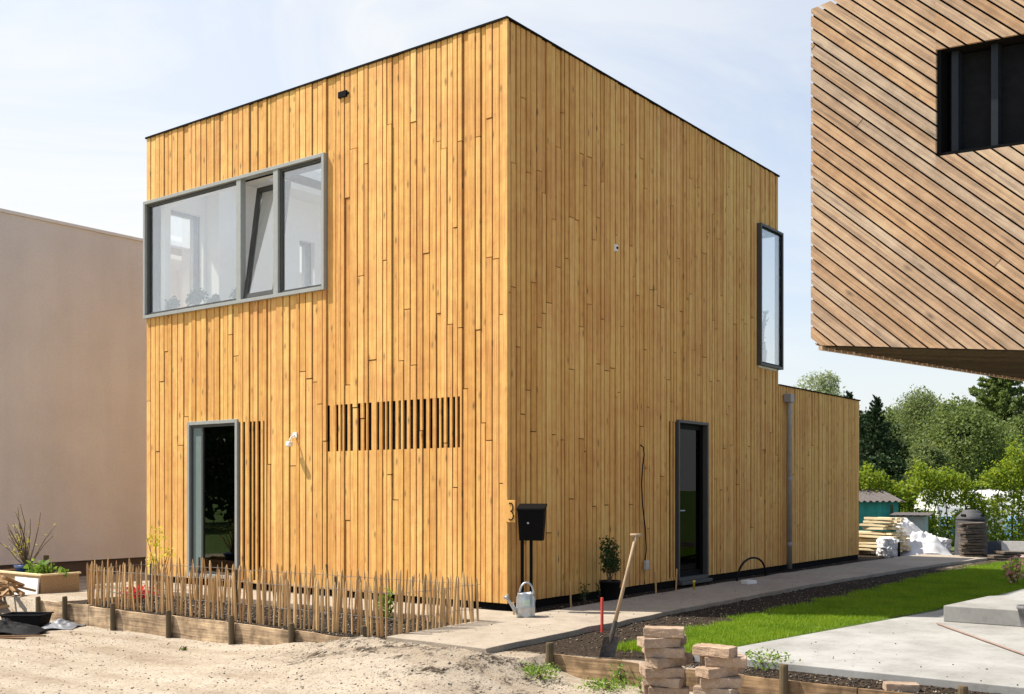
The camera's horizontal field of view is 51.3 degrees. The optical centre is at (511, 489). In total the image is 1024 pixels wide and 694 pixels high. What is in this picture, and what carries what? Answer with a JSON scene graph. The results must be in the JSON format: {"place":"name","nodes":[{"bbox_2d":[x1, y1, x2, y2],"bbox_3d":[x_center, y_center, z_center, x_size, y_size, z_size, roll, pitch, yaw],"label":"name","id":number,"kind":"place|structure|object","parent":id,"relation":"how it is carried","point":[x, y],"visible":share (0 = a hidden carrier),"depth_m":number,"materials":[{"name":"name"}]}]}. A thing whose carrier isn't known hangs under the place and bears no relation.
{"place":"outdoors","nodes":[
{"label":"outdoors","id":0,"kind":"place"},
{"bbox_2d":[0,540,1023,693],"bbox_3d":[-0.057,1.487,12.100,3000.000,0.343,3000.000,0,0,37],"label":"ground","id":1,"kind":"structure","parent":0,"point":[198,675],"depth_m":9.24,"materials":[{"name":"beige sand"}]},
{"bbox_2d":[0,635,45,636],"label":"wood strip","id":2,"kind":"object","parent":1,"relation":"on","point":[21,635],"visible":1,"depth_m":11.67,"materials":[{"name":"beige wood"}]},
{"bbox_2d":[0,617,49,634],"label":"rubber sheet","id":3,"kind":"object","parent":1,"relation":"on","point":[8,626],"visible":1,"depth_m":12.00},
{"bbox_2d":[0,612,53,626],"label":"mortar tub","id":4,"kind":"object","parent":1,"relation":"on","point":[40,619],"visible":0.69,"depth_m":12.46,"materials":[{"name":"plastic"}]},
{"bbox_2d":[0,569,80,594],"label":"planter box","id":5,"kind":"object","parent":1,"relation":"on","point":[55,582],"visible":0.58,"depth_m":14.54,"materials":[{"name":"brown wood"}]},
{"bbox_2d":[0,504,54,572],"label":"twiggy shrub","id":6,"kind":"object","parent":5,"relation":"on","point":[25,554],"visible":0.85,"depth_m":14.96,"materials":[{"name":"brown plant"}]},
{"bbox_2d":[23,558,68,576],"bbox_3d":[-6.426,1.097,14.662,0.696,0.313,0.404,0,0,9],"label":"leafy plant","id":7,"kind":"object","parent":5,"relation":"in","point":[41,567],"visible":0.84,"depth_m":14.65,"materials":[{"name":"green plant"}]},
{"bbox_2d":[41,618,84,629],"bbox_3d":[-5.312,1.563,12.538,0.457,0.103,0.437,0,0,0],"label":"plastic sheet","id":8,"kind":"object","parent":1,"relation":"on","point":[61,623],"visible":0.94,"depth_m":12.45,"materials":[{"name":"grey plastic"}]},
{"bbox_2d":[120,585,158,601],"bbox_3d":[-4.708,1.286,13.413,0.500,0.239,0.444,0,0,37],"label":"flowering plant","id":9,"kind":"object","parent":1,"relation":"on","point":[143,591],"visible":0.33,"depth_m":13.39,"materials":[{"name":"red plant"}]},
{"bbox_2d":[0,208,301,575],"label":"stucco building","id":10,"kind":"structure","parent":1,"relation":"on","point":[73,396],"depth_m":19.40,"materials":[{"name":"beige paint"}]},
{"bbox_2d":[145,525,175,589],"bbox_3d":[-4.761,0.938,14.400,0.605,0.929,0.226,0,0,37],"label":"flowering plant","id":11,"kind":"object","parent":1,"relation":"on","point":[156,545],"visible":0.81,"depth_m":14.43,"materials":[{"name":"plant"}]},
{"bbox_2d":[35,596,366,644],"bbox_3d":[-3.625,1.504,11.618,5.780,0.494,0.114,0,0,37],"label":"board edging","id":12,"kind":"object","parent":1,"relation":"on","point":[169,625],"visible":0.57,"depth_m":11.66,"materials":[{"name":"brown wood"}]},
{"bbox_2d":[86,556,470,623],"bbox_3d":[-2.642,1.155,12.508,5.359,0.625,0.966,0,0,25],"label":"picket fence","id":13,"kind":"object","parent":1,"relation":"on","point":[199,570],"visible":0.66,"depth_m":12.57,"materials":[{"name":"wood"}]},
{"bbox_2d":[88,561,480,637],"bbox_3d":[-3.002,1.142,11.539,5.341,0.635,1.245,0,0,25],"label":"picket fence","id":14,"kind":"object","parent":1,"relation":"on","point":[233,587],"visible":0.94,"depth_m":10.91,"materials":[{"name":"wood"}]},
{"bbox_2d":[0,629,596,693],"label":"sand pebbles","id":15,"kind":"object","parent":1,"relation":"on","point":[218,663],"visible":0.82,"depth_m":9.42,"materials":[{"name":"beige stone"}]},
{"bbox_2d":[5,626,614,693],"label":"dark crumbs","id":16,"kind":"object","parent":1,"relation":"on","point":[215,662],"visible":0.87,"depth_m":9.42,"materials":[{"name":"brown soil"}]},
{"bbox_2d":[161,635,608,693],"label":"sand lumps","id":17,"kind":"object","parent":1,"relation":"on","point":[428,649],"visible":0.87,"depth_m":8.78,"materials":[{"name":"beige sand"}]},
{"bbox_2d":[377,588,394,621],"bbox_3d":[-1.327,1.212,11.237,0.224,0.382,0.234,0,0,37],"label":"garden plant","id":18,"kind":"object","parent":1,"relation":"on","point":[390,602],"visible":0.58,"depth_m":11.22,"materials":[{"name":"green plant"}]},
{"bbox_2d":[143,16,860,611],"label":"timber house","id":19,"kind":"structure","parent":1,"relation":"on","point":[531,266],"depth_m":14.03,"materials":[{"name":"wood"}]},
{"bbox_2d":[165,295,179,309],"bbox_3d":[-5.170,-2.789,16.222,0.440,0.323,0.168,0,0,37],"label":"houseplant","id":20,"kind":"object","parent":19,"relation":"on","point":[174,303],"visible":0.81,"depth_m":16.16,"materials":[{"name":"white plant"}]},
{"bbox_2d":[171,211,198,305],"bbox_3d":[-5.203,-3.480,16.678,0.190,1.740,0.660,0,0,37],"label":"window","id":21,"kind":"structure","parent":19,"relation":"in","point":[194,221],"depth_m":16.87,"materials":[{"name":"white glass"}]},
{"bbox_2d":[185,287,208,306],"bbox_3d":[-4.674,-2.823,15.840,0.525,0.390,0.216,0,0,37],"label":"houseplant","id":22,"kind":"object","parent":19,"relation":"on","point":[193,295],"visible":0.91,"depth_m":15.83,"materials":[{"name":"white plant"}]},
{"bbox_2d":[187,419,240,579],"bbox_3d":[-4.280,0.133,15.310,1.140,2.255,0.085,0,0,37],"label":"door","id":23,"kind":"structure","parent":19,"relation":"in","point":[196,431],"depth_m":15.51,"materials":[{"name":"grey metal"}]},
{"bbox_2d":[143,152,327,318],"bbox_3d":[-3.929,-3.482,15.182,3.975,1.805,0.342,0,0,37],"label":"window","id":24,"kind":"structure","parent":19,"relation":"in","point":[280,187],"depth_m":14.87,"materials":[{"name":"grey metal"}]},
{"bbox_2d":[300,241,309,286],"bbox_3d":[-3.719,-3.480,18.647,0.190,1.740,0.410,0,0,37],"label":"window","id":25,"kind":"structure","parent":19,"relation":"in","point":[305,246],"depth_m":18.75,"materials":[{"name":"white glass"}]},
{"bbox_2d":[640,445,648,569],"bbox_3d":[1.803,0.236,14.497,0.053,1.707,0.184,0,0,40],"label":"cable box","id":26,"kind":"object","parent":19,"relation":"attached to","point":[646,564],"visible":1,"depth_m":14.48,"materials":[{"name":"plastic"}]},
{"bbox_2d":[675,420,708,581],"bbox_3d":[2.610,0.155,15.730,0.170,2.330,0.950,0,0,37],"label":"door","id":27,"kind":"structure","parent":19,"relation":"in","point":[691,437],"depth_m":15.82,"materials":[{"name":"black paint"}]},
{"bbox_2d":[762,310,769,361],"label":"succulent","id":28,"kind":"object","parent":19,"relation":"on","point":[764,351],"visible":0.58,"depth_m":17.98,"materials":[{"name":"white plant"}]},
{"bbox_2d":[757,223,783,370],"bbox_3d":[4.168,-3.200,17.976,0.475,2.360,0.919,0,0,37],"label":"window","id":29,"kind":"structure","parent":19,"relation":"in","point":[760,226],"depth_m":17.77,"materials":[{"name":"black paint"}]},
{"bbox_2d":[762,235,778,364],"bbox_3d":[3.942,-3.215,18.652,1.500,2.330,0.100,0,0,37],"label":"window","id":30,"kind":"structure","parent":19,"relation":"in","point":[776,237],"depth_m":18.18,"materials":[{"name":"white glass"}]},
{"bbox_2d":[516,503,546,591],"bbox_3d":[0.221,0.800,11.827,0.316,1.299,0.202,0,0,11],"label":"mailbox","id":31,"kind":"object","parent":1,"relation":"on","point":[531,521],"visible":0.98,"depth_m":11.77,"materials":[{"name":"black paint"}]},
{"bbox_2d":[74,564,1000,693],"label":"soil clods","id":32,"kind":"object","parent":1,"relation":"on","point":[696,664],"visible":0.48,"depth_m":11.47,"materials":[{"name":"brown soil"}]},
{"bbox_2d":[516,659,564,681],"bbox_3d":[0.228,1.455,8.634,0.434,0.177,0.417,0,0,37],"label":"weed","id":33,"kind":"object","parent":1,"relation":"on","point":[536,670],"visible":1,"depth_m":8.60,"materials":[{"name":"green plant"}]},
{"bbox_2d":[93,563,990,693],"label":"soil chips","id":34,"kind":"object","parent":1,"relation":"on","point":[935,691],"visible":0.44,"depth_m":11.65,"materials":[{"name":"brown soil"}]},
{"bbox_2d":[600,597,603,631],"bbox_3d":[0.887,1.275,10.518,0.022,0.430,0.026,0,0,37],"label":"marker peg","id":35,"kind":"object","parent":1,"relation":"on","point":[601,614],"visible":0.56,"depth_m":10.51,"materials":[{"name":"red paint"}]},
{"bbox_2d":[572,676,632,692],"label":"weed","id":36,"kind":"object","parent":1,"relation":"on","point":[598,683],"visible":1,"depth_m":8.36,"materials":[{"name":"green plant"}]},
{"bbox_2d":[599,535,620,599],"bbox_3d":[1.227,0.967,13.354,0.273,0.806,0.384,0,0,11],"label":"potted shrub","id":37,"kind":"object","parent":1,"relation":"on","point":[609,588],"visible":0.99,"depth_m":13.28,"materials":[{"name":"green plant"}]},
{"bbox_2d":[609,660,630,682],"bbox_3d":[0.890,1.490,8.641,0.232,0.221,0.294,0,0,17],"label":"weed","id":38,"kind":"object","parent":1,"relation":"on","point":[618,673],"visible":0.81,"depth_m":8.60,"materials":[{"name":"green plant"}]},
{"bbox_2d":[599,534,641,656],"bbox_3d":[0.906,0.932,8.955,0.386,1.131,0.050,0,0,-9],"label":"spade","id":39,"kind":"object","parent":1,"relation":"on","point":[609,645],"visible":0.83,"depth_m":8.94,"materials":[{"name":"brown wood"}]},
{"bbox_2d":[736,557,766,580],"bbox_3d":[3.679,1.212,16.359,0.032,0.376,1.441,0,0,30],"label":"drain hose","id":40,"kind":"object","parent":1,"relation":"on","point":[746,560],"visible":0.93,"depth_m":16.21,"materials":[{"name":"rubber"}]},
{"bbox_2d":[546,642,967,693],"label":"board edging","id":41,"kind":"object","parent":1,"relation":"on","point":[585,668],"visible":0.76,"depth_m":8.25,"materials":[{"name":"brown wood"}]},
{"bbox_2d":[745,647,800,670],"bbox_3d":[1.991,1.323,8.373,0.459,0.178,0.510,0,0,-33],"label":"weed","id":42,"kind":"object","parent":1,"relation":"on","point":[762,658],"visible":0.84,"depth_m":8.33,"materials":[{"name":"green plant"}]},
{"bbox_2d":[793,369,863,416],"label":"distant tree","id":43,"kind":"object","parent":1,"relation":"on","point":[821,383],"visible":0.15,"depth_m":71.33,"materials":[{"name":"green plant"}]},
{"bbox_2d":[844,390,867,462],"bbox_3d":[12.682,-0.930,39.881,2.868,5.659,2.604,0,0,37],"label":"conifer tree","id":44,"kind":"object","parent":1,"relation":"on","point":[851,395],"visible":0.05,"depth_m":39.92,"materials":[{"name":"green plant"}]},
{"bbox_2d":[859,394,901,510],"bbox_3d":[12.820,-0.775,38.009,2.744,5.369,2.397,0,0,-27],"label":"conifer tree","id":45,"kind":"object","parent":1,"relation":"on","point":[874,430],"visible":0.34,"depth_m":38.17,"materials":[{"name":"green plant"}]},
{"bbox_2d":[859,487,905,537],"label":"garden shed","id":46,"kind":"structure","parent":1,"relation":"on","point":[880,503],"depth_m":25.25,"materials":[{"name":"teal paint"}]},
{"bbox_2d":[859,450,915,511],"bbox_3d":[11.879,0.296,34.830,3.176,3.215,2.757,0,0,37],"label":"broadleaf tree","id":47,"kind":"object","parent":1,"relation":"on","point":[881,463],"visible":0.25,"depth_m":34.68,"materials":[{"name":"green plant"}]},
{"bbox_2d":[876,536,899,557],"bbox_3d":[7.858,1.216,22.306,0.463,0.510,0.455,6,0,0],"label":"white sack","id":48,"kind":"object","parent":1,"relation":"on","point":[887,547],"visible":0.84,"depth_m":22.12,"materials":[{"name":"white plastic"}]},
{"bbox_2d":[859,407,918,510],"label":"broadleaf tree","id":49,"kind":"object","parent":1,"relation":"on","point":[895,446],"visible":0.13,"depth_m":41.32,"materials":[{"name":"green plant"}]},
{"bbox_2d":[880,404,912,442],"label":"broadleaf tree","id":50,"kind":"object","parent":1,"relation":"on","point":[889,413],"visible":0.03,"depth_m":51.50,"materials":[{"name":"green plant"}]},
{"bbox_2d":[882,681,919,691],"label":"brick","id":51,"kind":"object","parent":1,"relation":"on","point":[901,686],"visible":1,"depth_m":7.38,"materials":[{"name":"ceramic"}]},
{"bbox_2d":[890,512,933,541],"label":"garden shed","id":52,"kind":"structure","parent":1,"relation":"on","point":[919,520],"depth_m":24.23,"materials":[{"name":"paint"}]},
{"bbox_2d":[811,0,1023,380],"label":"overhanging house","id":53,"kind":"structure","parent":1,"relation":"on","point":[917,183],"depth_m":8.61,"materials":[{"name":"brown wood"}]},
{"bbox_2d":[937,43,1023,156],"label":"window","id":54,"kind":"structure","parent":53,"relation":"in","point":[987,86],"depth_m":8.53,"materials":[{"name":"black paint"}]},
{"bbox_2d":[886,383,951,442],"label":"broadleaf tree","id":55,"kind":"object","parent":1,"relation":"on","point":[911,412],"visible":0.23,"depth_m":49.52,"materials":[{"name":"green plant"}]},
{"bbox_2d":[900,531,951,555],"bbox_3d":[8.822,1.139,22.909,1.345,0.526,1.095,0,0,0],"label":"white tarpaulin","id":56,"kind":"object","parent":1,"relation":"on","point":[920,542],"visible":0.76,"depth_m":22.61,"materials":[{"name":"white plastic"}]},
{"bbox_2d":[896,518,921,534],"bbox_3d":[8.794,0.929,23.498,0.766,0.355,0.377,43,0,0],"label":"white sack","id":57,"kind":"object","parent":56,"relation":"on","point":[908,526],"visible":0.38,"depth_m":23.35,"materials":[{"name":"white plastic"}]},
{"bbox_2d":[900,438,974,509],"bbox_3d":[14.453,0.048,37.039,3.242,3.710,2.460,0,0,21],"label":"broadleaf tree","id":58,"kind":"object","parent":1,"relation":"on","point":[932,455],"visible":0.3,"depth_m":36.76,"materials":[{"name":"green plant"}]},
{"bbox_2d":[859,434,1023,545],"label":"hedge","id":59,"kind":"object","parent":1,"relation":"on","point":[975,500],"visible":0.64,"depth_m":26.69,"materials":[{"name":"green plant"}]},
{"bbox_2d":[937,537,952,550],"bbox_3d":[9.230,1.205,23.101,0.556,0.364,0.456,-6,0,0],"label":"white sack","id":60,"kind":"object","parent":1,"relation":"on","point":[946,542],"visible":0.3,"depth_m":22.92,"materials":[{"name":"white plastic"}]},
{"bbox_2d":[896,393,1023,489],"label":"broadleaf tree","id":61,"kind":"object","parent":1,"relation":"on","point":[959,431],"visible":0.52,"depth_m":40.10,"materials":[{"name":"green plant"}]},
{"bbox_2d":[914,489,1023,539],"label":"polytunnel","id":62,"kind":"structure","parent":1,"relation":"on","point":[987,492],"depth_m":29.80,"materials":[{"name":"plastic"}]},
{"bbox_2d":[954,510,987,554],"bbox_3d":[9.722,0.907,22.599,0.670,0.985,0.670,0,0,37],"label":"compost bin","id":63,"kind":"object","parent":1,"relation":"on","point":[964,516],"visible":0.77,"depth_m":22.43,"materials":[{"name":"plastic"}]},
{"bbox_2d":[950,376,1023,488],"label":"conifer tree","id":64,"kind":"object","parent":1,"relation":"on","point":[998,400],"visible":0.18,"depth_m":44.46,"materials":[{"name":"green plant"}]},
{"bbox_2d":[987,541,1000,553],"bbox_3d":[10.336,1.252,22.665,0.798,0.340,0.051,0,-14,0],"label":"leaning slab","id":65,"kind":"object","parent":1,"relation":"on","point":[993,546],"depth_m":22.65,"materials":[{"name":"concrete"}]},
{"bbox_2d":[974,556,1014,560],"bbox_3d":[9.662,1.375,21.299,0.760,0.050,0.300,2,1,0],"label":"flat slab","id":66,"kind":"object","parent":1,"relation":"on","point":[998,559],"depth_m":21.15,"materials":[{"name":"concrete"}]},
{"bbox_2d":[985,554,1020,557],"bbox_3d":[9.823,1.315,21.349,0.600,0.050,0.300,-2,1,-9],"label":"flat slab","id":67,"kind":"object","parent":66,"relation":"on","point":[1000,555],"depth_m":21.22,"materials":[{"name":"tile"}]},
{"bbox_2d":[994,551,1023,553],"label":"flat slab","id":68,"kind":"object","parent":67,"relation":"on","point":[1010,552],"depth_m":21.27,"materials":[{"name":"concrete"}]},
{"bbox_2d":[997,413,1023,485],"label":"broadleaf tree","id":69,"kind":"object","parent":1,"relation":"on","point":[1021,420],"visible":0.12,"depth_m":42.68,"materials":[{"name":"green plant"}]},
{"bbox_2d":[1001,541,1023,555],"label":"leaning slab","id":70,"kind":"object","parent":1,"relation":"on","point":[1012,545],"depth_m":22.29,"materials":[{"name":"white concrete"}]},
{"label":"brick","id":71,"kind":"object","parent":1,"relation":"on","visible":0},
{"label":"brick","id":72,"kind":"object","parent":71,"relation":"on","visible":0},
{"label":"brick","id":73,"kind":"object","parent":72,"relation":"on","visible":0},
{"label":"brick","id":74,"kind":"object","parent":73,"relation":"on","visible":0},
{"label":"brick","id":75,"kind":"object","parent":74,"relation":"on","visible":0},
{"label":"brick","id":76,"kind":"object","parent":75,"relation":"on","visible":0},
{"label":"brick","id":77,"kind":"object","parent":76,"relation":"on","visible":0},
{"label":"brick","id":78,"kind":"object","parent":77,"relation":"on","visible":0},
{"bbox_2d":[649,686,688,693],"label":"brick","id":79,"kind":"object","parent":78,"relation":"on","point":[664,690],"visible":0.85,"depth_m":6.04,"materials":[{"name":"ceramic"}]},
{"bbox_2d":[643,676,685,688],"bbox_3d":[0.873,1.093,6.115,0.229,0.060,0.113,1,1,30],"label":"brick","id":80,"kind":"object","parent":79,"relation":"on","point":[678,683],"visible":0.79,"depth_m":6.06,"materials":[{"name":"ceramic"}]},
{"bbox_2d":[642,665,684,677],"bbox_3d":[0.862,1.036,6.089,0.230,0.060,0.114,0,0,-4],"label":"brick","id":81,"kind":"object","parent":80,"relation":"on","point":[670,672],"visible":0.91,"depth_m":6.04,"materials":[{"name":"stone"}]},
{"bbox_2d":[645,656,686,668],"bbox_3d":[0.879,0.980,6.103,0.230,0.060,0.114,1,0,-35],"label":"brick","id":82,"kind":"object","parent":81,"relation":"on","point":[655,663],"visible":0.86,"depth_m":6.04,"materials":[{"name":"stone"}]},
{"bbox_2d":[644,646,684,657],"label":"brick","id":83,"kind":"object","parent":82,"relation":"on","point":[678,652],"visible":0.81,"depth_m":6.04,"materials":[{"name":"stone"}]},
{"bbox_2d":[637,636,680,647],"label":"brick","id":84,"kind":"object","parent":83,"relation":"on","point":[648,642],"visible":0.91,"depth_m":6.04,"materials":[{"name":"stone"}]},
{"bbox_2d":[644,626,684,638],"bbox_3d":[0.870,0.810,6.094,0.230,0.060,0.114,0,0,12],"label":"brick","id":85,"kind":"object","parent":84,"relation":"on","point":[665,631],"visible":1,"depth_m":6.04,"materials":[{"name":"stone"}]},
{"bbox_2d":[0,0,1023,414],"label":"sky","id":86,"kind":"structure","parent":0,"point":[84,83],"materials":[{"name":"white"}]},
{"bbox_2d":[95,554,989,652],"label":"garden path","id":87,"kind":"structure","parent":0,"point":[484,635],"depth_m":12.22,"materials":[{"name":"grey concrete"}]},
{"bbox_2d":[503,582,535,617],"bbox_3d":[0.079,1.159,11.361,0.350,0.371,0.236,0,0,0],"label":"watering can","id":88,"kind":"object","parent":87,"relation":"on","point":[525,605],"visible":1,"depth_m":11.27,"materials":[{"name":"silver metal"}]},
{"bbox_2d":[616,559,1023,660],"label":"lawn grass","id":89,"kind":"structure","parent":0,"point":[728,632],"depth_m":12.17,"materials":[{"name":"green plant"}]},
{"bbox_2d":[999,555,1023,583],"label":"flowering bush","id":90,"kind":"object","parent":89,"relation":"on","point":[1010,570],"visible":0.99,"depth_m":15.30,"materials":[{"name":"pink plant"}]},
{"bbox_2d":[694,589,1023,693],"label":"concrete terrace","id":91,"kind":"structure","parent":0,"point":[930,646],"depth_m":8.73,"materials":[{"name":"grey concrete"}]},
{"bbox_2d":[936,623,1023,654],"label":"cord","id":92,"kind":"object","parent":91,"relation":"on","point":[1007,648],"visible":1,"depth_m":9.43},
{"bbox_2d":[944,594,1023,626],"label":"concrete step","id":93,"kind":"object","parent":91,"relation":"on","point":[1002,610],"visible":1,"depth_m":10.73,"materials":[{"name":"grey concrete"}]},
{"bbox_2d":[1016,604,1023,626],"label":"plant pot","id":94,"kind":"object","parent":91,"relation":"on","point":[1020,607],"visible":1,"depth_m":10.38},
{"bbox_2d":[961,539,988,542],"bbox_3d":[9.370,1.031,21.602,0.450,0.042,0.300,-1,1,-4],"label":"paving tile","id":95,"kind":"object","parent":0,"point":[974,540],"visible":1,"depth_m":21.46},
{"bbox_2d":[959,537,987,538],"bbox_3d":[9.350,0.973,21.612,0.450,0.042,0.300,0,-1,-6],"label":"paving tile","id":96,"kind":"object","parent":95,"relation":"on","point":[973,537],"visible":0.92,"depth_m":21.47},
{"bbox_2d":[959,534,987,536],"bbox_3d":[9.338,0.915,21.592,0.450,0.042,0.300,-1,1,0],"label":"paving tile","id":97,"kind":"object","parent":96,"relation":"on","point":[973,535],"visible":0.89,"depth_m":21.45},
{"bbox_2d":[957,531,985,533],"bbox_3d":[9.296,0.857,21.596,0.450,0.043,0.300,2,0,-10],"label":"paving tile","id":98,"kind":"object","parent":97,"relation":"on","point":[973,532],"visible":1,"depth_m":21.46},
{"bbox_2d":[957,528,985,530],"bbox_3d":[9.303,0.799,21.609,0.450,0.042,0.300,0,1,-1],"label":"paving tile","id":99,"kind":"object","parent":98,"relation":"on","point":[971,529],"visible":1,"depth_m":21.46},
{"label":"brick","id":100,"kind":"object","parent":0,"visible":0},
{"label":"brick","id":101,"kind":"object","parent":100,"relation":"on","visible":0},
{"label":"brick","id":102,"kind":"object","parent":101,"relation":"on","visible":0},
{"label":"brick","id":103,"kind":"object","parent":102,"relation":"on","visible":0},
{"bbox_2d":[693,684,738,693],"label":"brick","id":104,"kind":"object","parent":103,"relation":"on","point":[697,689],"visible":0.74,"depth_m":5.91,"materials":[{"name":"ceramic"}]},
{"bbox_2d":[699,675,741,687],"bbox_3d":[1.162,1.066,5.944,0.231,0.060,0.115,-1,1,8],"label":"brick","id":105,"kind":"object","parent":104,"relation":"on","point":[729,682],"visible":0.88,"depth_m":5.89,"materials":[{"name":"stone"}]},
{"bbox_2d":[695,666,738,678],"bbox_3d":[1.143,1.009,5.952,0.231,0.060,0.115,-1,0,-32],"label":"brick","id":106,"kind":"object","parent":105,"relation":"on","point":[709,672],"visible":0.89,"depth_m":5.90,"materials":[{"name":"stone"}]},
{"bbox_2d":[705,655,746,667],"bbox_3d":[1.194,0.953,5.954,0.230,0.060,0.114,0,1,13],"label":"brick","id":107,"kind":"object","parent":106,"relation":"on","point":[738,661],"visible":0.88,"depth_m":5.90,"materials":[{"name":"stone"}]},
{"bbox_2d":[692,643,737,657],"bbox_3d":[1.133,0.897,5.957,0.230,0.059,0.114,0,1,37],"label":"brick","id":108,"kind":"object","parent":107,"relation":"on","point":[714,650],"visible":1,"depth_m":5.92,"materials":[{"name":"stone"}]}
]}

